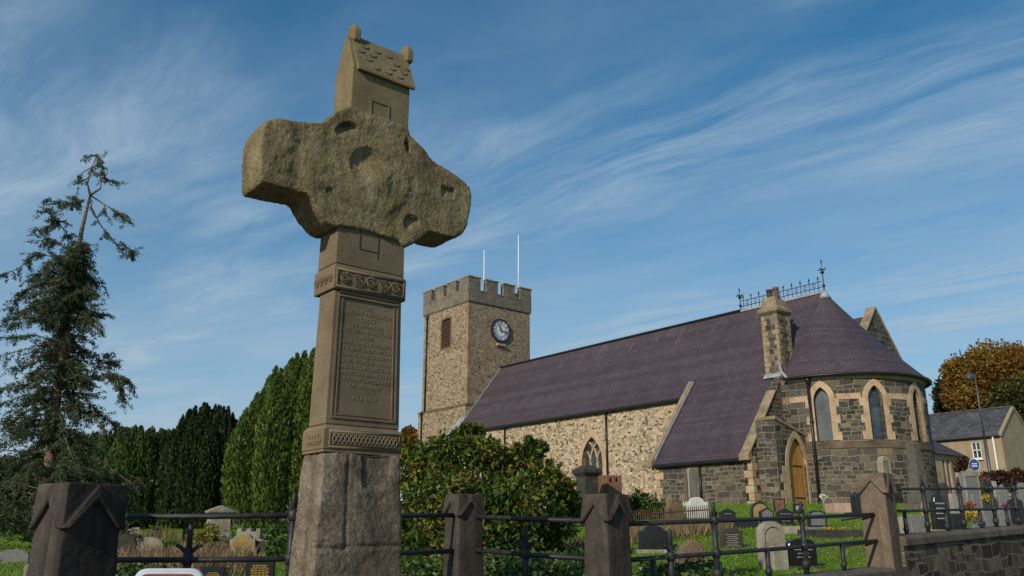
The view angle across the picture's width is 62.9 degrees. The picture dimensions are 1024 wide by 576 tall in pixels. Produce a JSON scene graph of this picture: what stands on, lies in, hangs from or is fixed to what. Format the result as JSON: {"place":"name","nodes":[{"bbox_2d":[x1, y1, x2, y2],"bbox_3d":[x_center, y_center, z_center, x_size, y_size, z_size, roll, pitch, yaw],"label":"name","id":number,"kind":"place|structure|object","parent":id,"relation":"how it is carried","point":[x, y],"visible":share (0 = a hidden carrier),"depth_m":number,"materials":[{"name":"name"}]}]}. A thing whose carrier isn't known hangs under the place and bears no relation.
{"place":"outdoors","nodes":[
{"label":"outdoors","id":0,"kind":"place"},
{"bbox_2d":[117,519,734,575],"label":"dry grass","id":1,"kind":"structure","parent":0,"point":[681,530],"depth_m":13.19,"materials":[{"name":"plant"}]},
{"bbox_2d":[0,502,970,575],"bbox_3d":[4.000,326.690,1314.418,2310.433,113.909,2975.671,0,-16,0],"label":"ground","id":2,"kind":"structure","parent":0,"point":[819,550],"depth_m":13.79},
{"bbox_2d":[0,549,29,562],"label":"gravestone","id":3,"kind":"object","parent":2,"relation":"on","point":[13,555],"visible":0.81,"depth_m":13.30,"materials":[{"name":"grey stone"}]},
{"bbox_2d":[0,450,65,527],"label":"yew tree","id":4,"kind":"object","parent":2,"relation":"on","point":[3,475],"visible":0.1,"depth_m":37.73,"materials":[{"name":"green plant"}]},
{"bbox_2d":[0,150,147,549],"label":"spruce tree","id":5,"kind":"object","parent":2,"relation":"on","point":[58,320],"visible":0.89,"depth_m":18.04,"materials":[{"name":"green plant"}]},
{"bbox_2d":[56,430,102,476],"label":"yew tree","id":6,"kind":"object","parent":2,"relation":"on","point":[95,440],"visible":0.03,"depth_m":40.52,"materials":[{"name":"green plant"}]},
{"bbox_2d":[117,535,136,553],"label":"gravestone","id":7,"kind":"object","parent":2,"relation":"on","point":[127,540],"visible":0.6,"depth_m":15.89,"materials":[{"name":"stone"}]},
{"bbox_2d":[86,424,170,528],"bbox_3d":[-16.187,8.175,36.171,4.060,4.539,3.865,0,-16,0],"label":"yew tree","id":8,"kind":"object","parent":2,"relation":"on","point":[139,457],"visible":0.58,"depth_m":35.04,"materials":[{"name":"green plant"}]},
{"bbox_2d":[136,537,163,551],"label":"gravestone","id":9,"kind":"object","parent":2,"relation":"on","point":[145,541],"visible":0.51,"depth_m":17.04,"materials":[{"name":"stone"}]},
{"bbox_2d":[150,528,163,536],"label":"gravestone","id":10,"kind":"object","parent":2,"relation":"on","point":[157,530],"visible":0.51,"depth_m":23.67,"materials":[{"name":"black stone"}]},
{"bbox_2d":[159,453,182,529],"bbox_3d":[-13.507,7.940,33.674,1.146,3.636,0.983,0,-16,0],"label":"yew tree","id":11,"kind":"object","parent":2,"relation":"on","point":[168,526],"visible":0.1,"depth_m":33.16,"materials":[{"name":"green plant"}]},
{"bbox_2d":[180,505,195,542],"bbox_3d":[-7.509,5.472,19.284,0.283,0.904,0.388,-9,-19,29],"label":"young shrub","id":12,"kind":"object","parent":2,"relation":"on","point":[186,510],"visible":0.56,"depth_m":19.27,"materials":[{"name":"green plant"}]},
{"bbox_2d":[154,401,238,529],"bbox_3d":[-12.627,7.288,34.337,3.487,5.273,3.350,0,-16,0],"label":"yew tree","id":13,"kind":"object","parent":2,"relation":"on","point":[195,447],"visible":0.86,"depth_m":33.20,"materials":[{"name":"green plant"}]},
{"bbox_2d":[179,522,228,550],"bbox_3d":[-6.029,4.873,16.324,0.901,0.629,0.814,0,-16,0],"label":"yellow bush","id":14,"kind":"object","parent":2,"relation":"on","point":[212,532],"visible":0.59,"depth_m":16.33,"materials":[{"name":"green plant"}]},
{"bbox_2d":[202,566,226,575],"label":"gravestone","id":15,"kind":"object","parent":2,"relation":"on","point":[214,570],"visible":1,"depth_m":9.63,"materials":[{"name":"black stone"}]},
{"bbox_2d":[205,505,234,539],"bbox_3d":[-8.097,6.495,23.106,0.844,0.943,0.844,8,-18,-27],"label":"pillar monument","id":16,"kind":"object","parent":2,"relation":"on","point":[225,524],"visible":0.47,"depth_m":22.89,"materials":[{"name":"stone"}]},
{"bbox_2d":[229,533,255,553],"bbox_3d":[-4.986,4.778,15.530,0.456,0.437,0.207,2,-16,-8],"label":"gravestone","id":17,"kind":"object","parent":2,"relation":"on","point":[240,539],"visible":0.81,"depth_m":15.46,"materials":[{"name":"stone"}]},
{"bbox_2d":[237,528,262,538],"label":"gravestone","id":18,"kind":"object","parent":2,"relation":"on","point":[258,533],"visible":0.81,"depth_m":17.54,"materials":[{"name":"stone"}]},
{"bbox_2d":[246,562,275,575],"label":"gravestone","id":19,"kind":"object","parent":2,"relation":"on","point":[260,568],"visible":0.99,"depth_m":10.01,"materials":[{"name":"black stone"}]},
{"bbox_2d":[256,539,265,553],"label":"gravestone","id":20,"kind":"object","parent":2,"relation":"on","point":[260,544],"visible":0.2,"depth_m":15.58,"materials":[{"name":"grey stone"}]},
{"bbox_2d":[220,347,315,532],"bbox_3d":[-7.152,5.244,29.789,5.980,6.922,5.580,0,-16,0],"label":"yew tree","id":21,"kind":"object","parent":2,"relation":"on","point":[263,461],"visible":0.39,"depth_m":27.74,"materials":[{"name":"green plant"}]},
{"bbox_2d":[261,518,288,555],"bbox_3d":[-4.000,4.365,14.618,0.873,0.888,1.627,3,-17,-10],"label":"ivy bush","id":22,"kind":"object","parent":2,"relation":"on","point":[276,539],"visible":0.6,"depth_m":14.75,"materials":[{"name":"green plant"}]},
{"bbox_2d":[400,424,417,447],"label":"autumn tree","id":23,"kind":"object","parent":2,"relation":"on","point":[409,433],"visible":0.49,"depth_m":68.50,"materials":[{"name":"orange plant"}]},
{"bbox_2d":[115,545,752,575],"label":"ground ivy","id":24,"kind":"object","parent":2,"relation":"on","point":[497,565],"visible":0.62,"depth_m":8.09,"materials":[{"name":"plant"}]},
{"bbox_2d":[442,494,485,575],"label":"stone post","id":25,"kind":"object","parent":2,"relation":"on","point":[463,533],"visible":0.95,"depth_m":6.91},
{"bbox_2d":[399,421,584,575],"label":"laurel bush","id":26,"kind":"object","parent":2,"relation":"on","point":[519,467],"visible":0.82,"depth_m":10.99,"materials":[{"name":"green plant"}]},
{"bbox_2d":[571,465,601,526],"bbox_3d":[1.925,5.321,21.365,0.575,1.564,0.575,9,-19,-29],"label":"pillar monument","id":27,"kind":"object","parent":2,"relation":"on","point":[586,476],"visible":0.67,"depth_m":21.31,"materials":[{"name":"stone"}]},
{"bbox_2d":[580,493,633,575],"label":"stone post","id":28,"kind":"object","parent":2,"relation":"on","point":[606,518],"visible":1,"depth_m":6.29,"materials":[{"name":"stone"}]},
{"bbox_2d":[598,475,621,493],"bbox_3d":[2.607,5.665,22.307,0.443,1.297,0.600,6,-17,-19],"label":"castellated monument","id":29,"kind":"object","parent":2,"relation":"on","point":[610,484],"visible":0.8,"depth_m":22.19,"materials":[{"name":"red stone"}]},
{"bbox_2d":[628,487,665,519],"bbox_3d":[3.645,6.011,23.270,1.565,1.011,1.225,0,-16,0],"label":"clipped bush","id":30,"kind":"object","parent":2,"relation":"on","point":[637,502],"visible":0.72,"depth_m":23.15,"materials":[{"name":"green plant"}]},
{"bbox_2d":[633,525,674,553],"bbox_3d":[2.249,4.018,13.307,0.600,0.473,0.270,2,-16,-6],"label":"gravestone","id":31,"kind":"object","parent":2,"relation":"on","point":[652,538],"visible":0.72,"depth_m":13.27,"materials":[{"name":"stone"}]},
{"bbox_2d":[629,505,709,528],"bbox_3d":[3.493,5.165,18.701,2.204,0.657,0.025,6,-17,-21],"label":"grave railing","id":32,"kind":"object","parent":2,"relation":"on","point":[671,512],"visible":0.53,"depth_m":18.78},
{"bbox_2d":[664,499,681,519],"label":"gravestone","id":33,"kind":"object","parent":2,"relation":"on","point":[672,504],"visible":0.59,"depth_m":22.65,"materials":[{"name":"brown stone"}]},
{"bbox_2d":[417,260,964,508],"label":"church","id":34,"kind":"structure","parent":2,"relation":"on","point":[810,398],"depth_m":44.36,"materials":[{"name":"stone"}]},
{"bbox_2d":[483,248,484,290],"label":"flagpole","id":35,"kind":"object","parent":34,"relation":"on","point":[484,269],"visible":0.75,"depth_m":71.14,"materials":[{"name":"metal"}]},
{"bbox_2d":[518,233,518,286],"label":"flagpole","id":36,"kind":"object","parent":34,"relation":"on","point":[518,259],"visible":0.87,"depth_m":69.00,"materials":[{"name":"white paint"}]},
{"bbox_2d":[578,429,606,475],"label":"nave window","id":37,"kind":"structure","parent":34,"relation":"in","point":[595,455],"depth_m":49.42,"materials":[{"name":"stone"}]},
{"bbox_2d":[789,440,806,503],"bbox_3d":[12.811,8.491,37.677,1.400,3.450,0.055,13,-21,-37],"label":"door","id":38,"kind":"structure","parent":34,"relation":"in","point":[796,466],"depth_m":37.79,"materials":[{"name":"brown wood"}]},
{"bbox_2d":[805,381,842,441],"bbox_3d":[14.306,5.643,38.538,1.481,2.760,0.284,-9,-19,29],"label":"apse window","id":39,"kind":"structure","parent":34,"relation":"in","point":[826,403],"depth_m":38.51,"materials":[{"name":"stone"}]},
{"bbox_2d":[859,378,895,439],"bbox_3d":[16.512,5.497,38.039,1.480,2.760,0.307,0,-16,0],"label":"apse window","id":40,"kind":"structure","parent":34,"relation":"in","point":[870,400],"depth_m":37.99,"materials":[{"name":"stone"}]},
{"bbox_2d":[907,382,928,441],"bbox_3d":[18.699,5.721,38.803,1.481,2.760,0.284,12,-20,-35],"label":"apse window","id":41,"kind":"structure","parent":34,"relation":"in","point":[910,402],"depth_m":38.75,"materials":[{"name":"stone"}]},
{"bbox_2d":[675,540,707,565],"bbox_3d":[2.231,3.370,10.423,0.394,0.448,0.220,3,-17,-10],"label":"gravestone","id":42,"kind":"object","parent":2,"relation":"on","point":[690,546],"visible":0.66,"depth_m":10.36,"materials":[{"name":"brown stone"}]},
{"bbox_2d":[687,468,695,498],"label":"gravestone","id":43,"kind":"object","parent":2,"relation":"on","point":[691,483],"visible":0.82,"depth_m":36.04,"materials":[{"name":"stone"}]},
{"bbox_2d":[685,497,708,518],"bbox_3d":[5.099,6.095,23.119,0.611,0.627,0.110,2,-16,-6],"label":"gravestone","id":44,"kind":"object","parent":2,"relation":"on","point":[694,501],"visible":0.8,"depth_m":23.09,"materials":[{"name":"white stone"}]},
{"bbox_2d":[719,508,735,517],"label":"gravestone","id":45,"kind":"object","parent":2,"relation":"on","point":[726,513],"visible":0.36,"depth_m":20.38,"materials":[{"name":"black stone"}]},
{"bbox_2d":[720,528,743,547],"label":"gravestone","id":46,"kind":"object","parent":2,"relation":"on","point":[731,537],"visible":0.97,"depth_m":14.09,"materials":[{"name":"stone"}]},
{"bbox_2d":[719,521,757,528],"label":"gravestone","id":47,"kind":"object","parent":2,"relation":"on","point":[753,525],"visible":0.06,"depth_m":18.92,"materials":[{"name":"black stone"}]},
{"bbox_2d":[750,502,768,522],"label":"gravestone","id":48,"kind":"object","parent":2,"relation":"on","point":[756,508],"visible":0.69,"depth_m":21.42,"materials":[{"name":"yellow stone"}]},
{"bbox_2d":[759,508,774,522],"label":"gravestone","id":49,"kind":"object","parent":2,"relation":"on","point":[765,512],"visible":0.54,"depth_m":20.47,"materials":[{"name":"black stone"}]},
{"bbox_2d":[756,522,785,568],"bbox_3d":[3.441,3.442,11.121,0.328,0.653,0.180,4,-17,-13],"label":"gravestone","id":50,"kind":"object","parent":2,"relation":"on","point":[768,534],"visible":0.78,"depth_m":11.09,"materials":[{"name":"stone"}]},
{"bbox_2d":[769,546,788,569],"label":"gravestone","id":51,"kind":"object","parent":2,"relation":"on","point":[779,560],"visible":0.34,"depth_m":10.90,"materials":[{"name":"stone"}]},
{"bbox_2d":[773,499,785,510],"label":"gravestone","id":52,"kind":"object","parent":2,"relation":"on","point":[778,504],"visible":0.59,"depth_m":27.22,"materials":[{"name":"brown stone"}]},
{"bbox_2d":[775,508,793,524],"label":"gravestone","id":53,"kind":"object","parent":2,"relation":"on","point":[783,512],"visible":0.66,"depth_m":20.12,"materials":[{"name":"black stone"}]},
{"bbox_2d":[782,526,806,533],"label":"gravestone","id":54,"kind":"object","parent":2,"relation":"on","point":[791,529],"visible":0.38,"depth_m":17.19,"materials":[{"name":"stone"}]},
{"bbox_2d":[792,503,803,514],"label":"gravestone","id":55,"kind":"object","parent":2,"relation":"on","point":[795,511],"visible":0.39,"depth_m":25.31,"materials":[{"name":"black stone"}]},
{"bbox_2d":[786,538,825,569],"bbox_3d":[3.839,3.548,11.101,0.522,0.444,0.270,5,-17,-15],"label":"gravestone","id":56,"kind":"object","parent":2,"relation":"on","point":[795,556],"visible":0.53,"depth_m":11.05,"materials":[{"name":"stone"}]},
{"bbox_2d":[807,510,831,529],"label":"gravestone","id":57,"kind":"object","parent":2,"relation":"on","point":[813,524],"visible":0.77,"depth_m":18.88,"materials":[{"name":"grey stone"}]},
{"bbox_2d":[822,497,833,509],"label":"gravestone","id":58,"kind":"object","parent":2,"relation":"on","point":[826,500],"visible":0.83,"depth_m":28.70,"materials":[{"name":"grey stone"}]},
{"bbox_2d":[797,530,863,537],"bbox_3d":[6.300,4.832,16.403,1.085,0.190,0.900,2,-16,-6],"label":"kerb","id":59,"kind":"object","parent":2,"relation":"on","point":[834,533],"visible":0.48,"depth_m":15.98,"materials":[{"name":"stone"}]},
{"bbox_2d":[777,567,894,575],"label":"dwarf wall","id":60,"kind":"structure","parent":2,"relation":"on","point":[874,571],"depth_m":8.72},
{"bbox_2d":[117,492,296,575],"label":"iron railing","id":61,"kind":"object","parent":60,"relation":"on","point":[187,559],"visible":0.82,"depth_m":5.72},
{"bbox_2d":[400,513,454,555],"bbox_3d":[-0.883,1.982,6.378,0.079,0.789,1.567,-12,-20,34],"label":"iron railing","id":62,"kind":"object","parent":60,"relation":"on","point":[428,551],"visible":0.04,"depth_m":6.64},
{"bbox_2d":[475,514,584,575],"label":"iron railing","id":63,"kind":"object","parent":60,"relation":"on","point":[525,553],"visible":0.91,"depth_m":6.67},
{"bbox_2d":[629,501,877,575],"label":"iron railing","id":64,"kind":"object","parent":60,"relation":"on","point":[716,552],"visible":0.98,"depth_m":7.47,"materials":[{"name":"metal"}]},
{"bbox_2d":[825,503,851,513],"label":"gravestone","id":65,"kind":"object","parent":2,"relation":"on","point":[837,508],"visible":0.43,"depth_m":26.43,"materials":[{"name":"stone"}]},
{"bbox_2d":[845,492,861,513],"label":"gravestone","id":66,"kind":"object","parent":2,"relation":"on","point":[855,500],"visible":0.49,"depth_m":24.66,"materials":[{"name":"black stone"}]},
{"bbox_2d":[856,473,903,575],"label":"stone post","id":67,"kind":"object","parent":2,"relation":"on","point":[876,491],"visible":0.97,"depth_m":9.43,"materials":[{"name":"stone"}]},
{"bbox_2d":[841,513,877,546],"bbox_3d":[3.936,2.744,9.481,0.372,0.372,0.032,-9,-19,28],"label":"iron stay","id":68,"kind":"object","parent":67,"relation":"attached to","point":[849,518],"visible":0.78,"depth_m":9.50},
{"bbox_2d":[877,456,891,473],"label":"gravestone","id":69,"kind":"object","parent":2,"relation":"on","point":[883,464],"visible":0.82,"depth_m":35.39,"materials":[{"name":"stone"}]},
{"bbox_2d":[897,517,903,533],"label":"gravestone","id":70,"kind":"object","parent":2,"relation":"on","point":[900,522],"visible":0.12,"depth_m":12.47,"materials":[{"name":"stone"}]},
{"bbox_2d":[907,515,925,532],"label":"gravestone","id":71,"kind":"object","parent":2,"relation":"on","point":[915,523],"visible":0.22,"depth_m":13.43,"materials":[{"name":"stone"}]},
{"bbox_2d":[904,440,931,508],"bbox_3d":[14.181,6.558,29.339,0.780,2.475,0.780,7,-18,-24],"label":"pillar monument","id":72,"kind":"object","parent":2,"relation":"on","point":[915,468],"visible":0.77,"depth_m":29.21,"materials":[{"name":"stone"}]},
{"bbox_2d":[929,493,948,530],"bbox_3d":[8.379,4.477,16.403,0.433,0.883,0.270,4,-17,-13],"label":"gravestone","id":73,"kind":"object","parent":2,"relation":"on","point":[937,501],"visible":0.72,"depth_m":16.38,"materials":[{"name":"stone"}]},
{"bbox_2d":[928,377,951,412],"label":"dark tree","id":74,"kind":"object","parent":2,"relation":"on","point":[936,399],"visible":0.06,"depth_m":80.41,"materials":[{"name":"green plant"}]},
{"bbox_2d":[939,483,950,513],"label":"gravestone","id":75,"kind":"object","parent":2,"relation":"on","point":[944,493],"visible":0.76,"depth_m":24.25,"materials":[{"name":"stone"}]},
{"bbox_2d":[948,494,957,513],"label":"gravestone","id":76,"kind":"object","parent":2,"relation":"on","point":[952,501],"visible":0.42,"depth_m":16.92,"materials":[{"name":"stone"}]},
{"bbox_2d":[948,514,962,529],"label":"gravestone","id":77,"kind":"object","parent":2,"relation":"on","point":[954,521],"visible":0.18,"depth_m":14.40,"materials":[{"name":"stone"}]},
{"bbox_2d":[955,473,962,495],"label":"gravestone","id":78,"kind":"object","parent":2,"relation":"on","point":[957,475],"visible":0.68,"depth_m":25.85,"materials":[{"name":"stone"}]},
{"bbox_2d":[899,524,1023,575],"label":"boundary wall","id":79,"kind":"structure","parent":2,"relation":"on","point":[991,551],"depth_m":10.53,"materials":[{"name":"stone"}]},
{"bbox_2d":[896,476,1023,533],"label":"iron railing","id":80,"kind":"object","parent":79,"relation":"on","point":[958,488],"visible":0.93,"depth_m":11.20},
{"bbox_2d":[955,496,967,527],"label":"gravestone","id":81,"kind":"object","parent":2,"relation":"on","point":[957,501],"visible":0.04,"depth_m":17.87,"materials":[{"name":"grey stone"}]},
{"bbox_2d":[952,455,970,472],"bbox_3d":[21.087,8.931,39.065,0.901,2.313,0.759,0,-16,0],"label":"red shrub","id":82,"kind":"object","parent":2,"relation":"on","point":[964,462],"visible":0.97,"depth_m":39.18,"materials":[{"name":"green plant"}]},
{"bbox_2d":[964,501,976,507],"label":"flowers","id":83,"kind":"object","parent":2,"relation":"on","point":[967,504],"visible":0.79,"depth_m":15.96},
{"bbox_2d":[960,471,983,510],"bbox_3d":[13.350,6.013,24.279,0.574,1.358,0.123,6,-17,-19],"label":"gravestone","id":84,"kind":"object","parent":2,"relation":"on","point":[969,478],"visible":0.55,"depth_m":24.32,"materials":[{"name":"grey stone"}]},
{"bbox_2d":[965,511,978,525],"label":"flowers","id":85,"kind":"object","parent":2,"relation":"on","point":[969,517],"visible":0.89,"depth_m":14.05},
{"bbox_2d":[969,459,979,470],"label":"road sign","id":86,"kind":"object","parent":2,"relation":"on","point":[974,464],"visible":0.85,"depth_m":41.20,"materials":[{"name":"metal"}]},
{"bbox_2d":[969,494,980,511],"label":"gravestone","id":87,"kind":"object","parent":2,"relation":"on","point":[974,498],"visible":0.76,"depth_m":16.93,"materials":[{"name":"grey stone"}]},
{"bbox_2d":[929,405,1023,498],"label":"house","id":88,"kind":"structure","parent":2,"relation":"on","point":[961,432],"depth_m":55.09,"materials":[{"name":"paint"}]},
{"bbox_2d":[971,442,983,459],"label":"window","id":89,"kind":"structure","parent":88,"relation":"in","point":[976,448],"depth_m":54.54,"materials":[{"name":"white paint"}]},
{"bbox_2d":[970,512,983,527],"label":"gravestone","id":90,"kind":"object","parent":2,"relation":"on","point":[973,525],"visible":0.08,"depth_m":14.59,"materials":[{"name":"grey stone"}]},
{"bbox_2d":[964,372,990,471],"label":"street lamp","id":91,"kind":"object","parent":2,"relation":"on","point":[968,376],"visible":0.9,"depth_m":45.77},
{"bbox_2d":[938,338,1023,411],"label":"autumn tree","id":92,"kind":"object","parent":2,"relation":"on","point":[987,364],"visible":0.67,"depth_m":73.36,"materials":[{"name":"orange plant"}]},
{"bbox_2d":[980,477,987,486],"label":"flowers","id":93,"kind":"object","parent":2,"relation":"on","point":[984,480],"visible":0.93,"depth_m":24.87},
{"bbox_2d":[980,483,988,500],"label":"gravestone","id":94,"kind":"object","parent":2,"relation":"on","point":[984,491],"visible":0.16,"depth_m":25.26,"materials":[{"name":"stone"}]},
{"bbox_2d":[981,511,993,526],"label":"gravestone","id":95,"kind":"object","parent":2,"relation":"on","point":[988,518],"visible":0.26,"depth_m":14.90,"materials":[{"name":"grey stone"}]},
{"bbox_2d":[981,493,996,507],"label":"flowers","id":96,"kind":"object","parent":2,"relation":"on","point":[987,501],"visible":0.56,"depth_m":16.48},
{"bbox_2d":[983,498,998,510],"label":"gravestone","id":97,"kind":"object","parent":2,"relation":"on","point":[996,504],"visible":0.24,"depth_m":17.88,"materials":[{"name":"stone"}]},
{"bbox_2d":[991,481,996,496],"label":"gravestone","id":98,"kind":"object","parent":2,"relation":"on","point":[994,483],"visible":0.24,"depth_m":26.27,"materials":[{"name":"stone"}]},
{"bbox_2d":[977,369,1023,421],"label":"olive tree","id":99,"kind":"object","parent":2,"relation":"on","point":[1009,391],"visible":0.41,"depth_m":69.02,"materials":[{"name":"green plant"}]},
{"bbox_2d":[979,466,1023,497],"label":"red hedge","id":100,"kind":"object","parent":2,"relation":"on","point":[1016,474],"visible":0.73,"depth_m":35.11,"materials":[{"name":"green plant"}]},
{"bbox_2d":[996,485,1009,507],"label":"gravestone","id":101,"kind":"object","parent":2,"relation":"on","point":[1002,495],"visible":0.48,"depth_m":23.27,"materials":[{"name":"grey stone"}]},
{"bbox_2d":[996,510,1011,525],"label":"gravestone","id":102,"kind":"object","parent":2,"relation":"on","point":[1001,517],"visible":0.18,"depth_m":15.20,"materials":[{"name":"grey stone"}]},
{"bbox_2d":[1007,496,1023,524],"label":"gravestone","id":103,"kind":"object","parent":2,"relation":"on","point":[1010,502],"visible":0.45,"depth_m":18.85,"materials":[{"name":"grey stone"}]},
{"bbox_2d":[1011,509,1023,524],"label":"gravestone","id":104,"kind":"object","parent":2,"relation":"on","point":[1021,512],"visible":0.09,"depth_m":15.60,"materials":[{"name":"black stone"}]},
{"bbox_2d":[1017,483,1023,504],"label":"gravestone","id":105,"kind":"object","parent":2,"relation":"on","point":[1020,494],"visible":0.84,"depth_m":24.76,"materials":[{"name":"grey stone"}]},
{"bbox_2d":[0,0,1023,502],"label":"sky","id":106,"kind":"structure","parent":0,"point":[652,163],"materials":[{"name":"blue"}]},
{"label":"pavement","id":107,"kind":"structure","parent":0,"visible":0},
{"bbox_2d":[26,482,127,575],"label":"stone post","id":108,"kind":"object","parent":107,"relation":"on","point":[76,526],"visible":1,"depth_m":5.11,"materials":[{"name":"stone"}]},
{"bbox_2d":[135,568,203,575],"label":"sign board","id":109,"kind":"object","parent":107,"relation":"on","point":[170,572],"visible":1,"depth_m":3.79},
{"bbox_2d":[242,24,470,575],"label":"cross","id":110,"kind":"object","parent":107,"relation":"on","point":[363,186],"visible":1,"depth_m":5.29,"materials":[{"name":"stone"}]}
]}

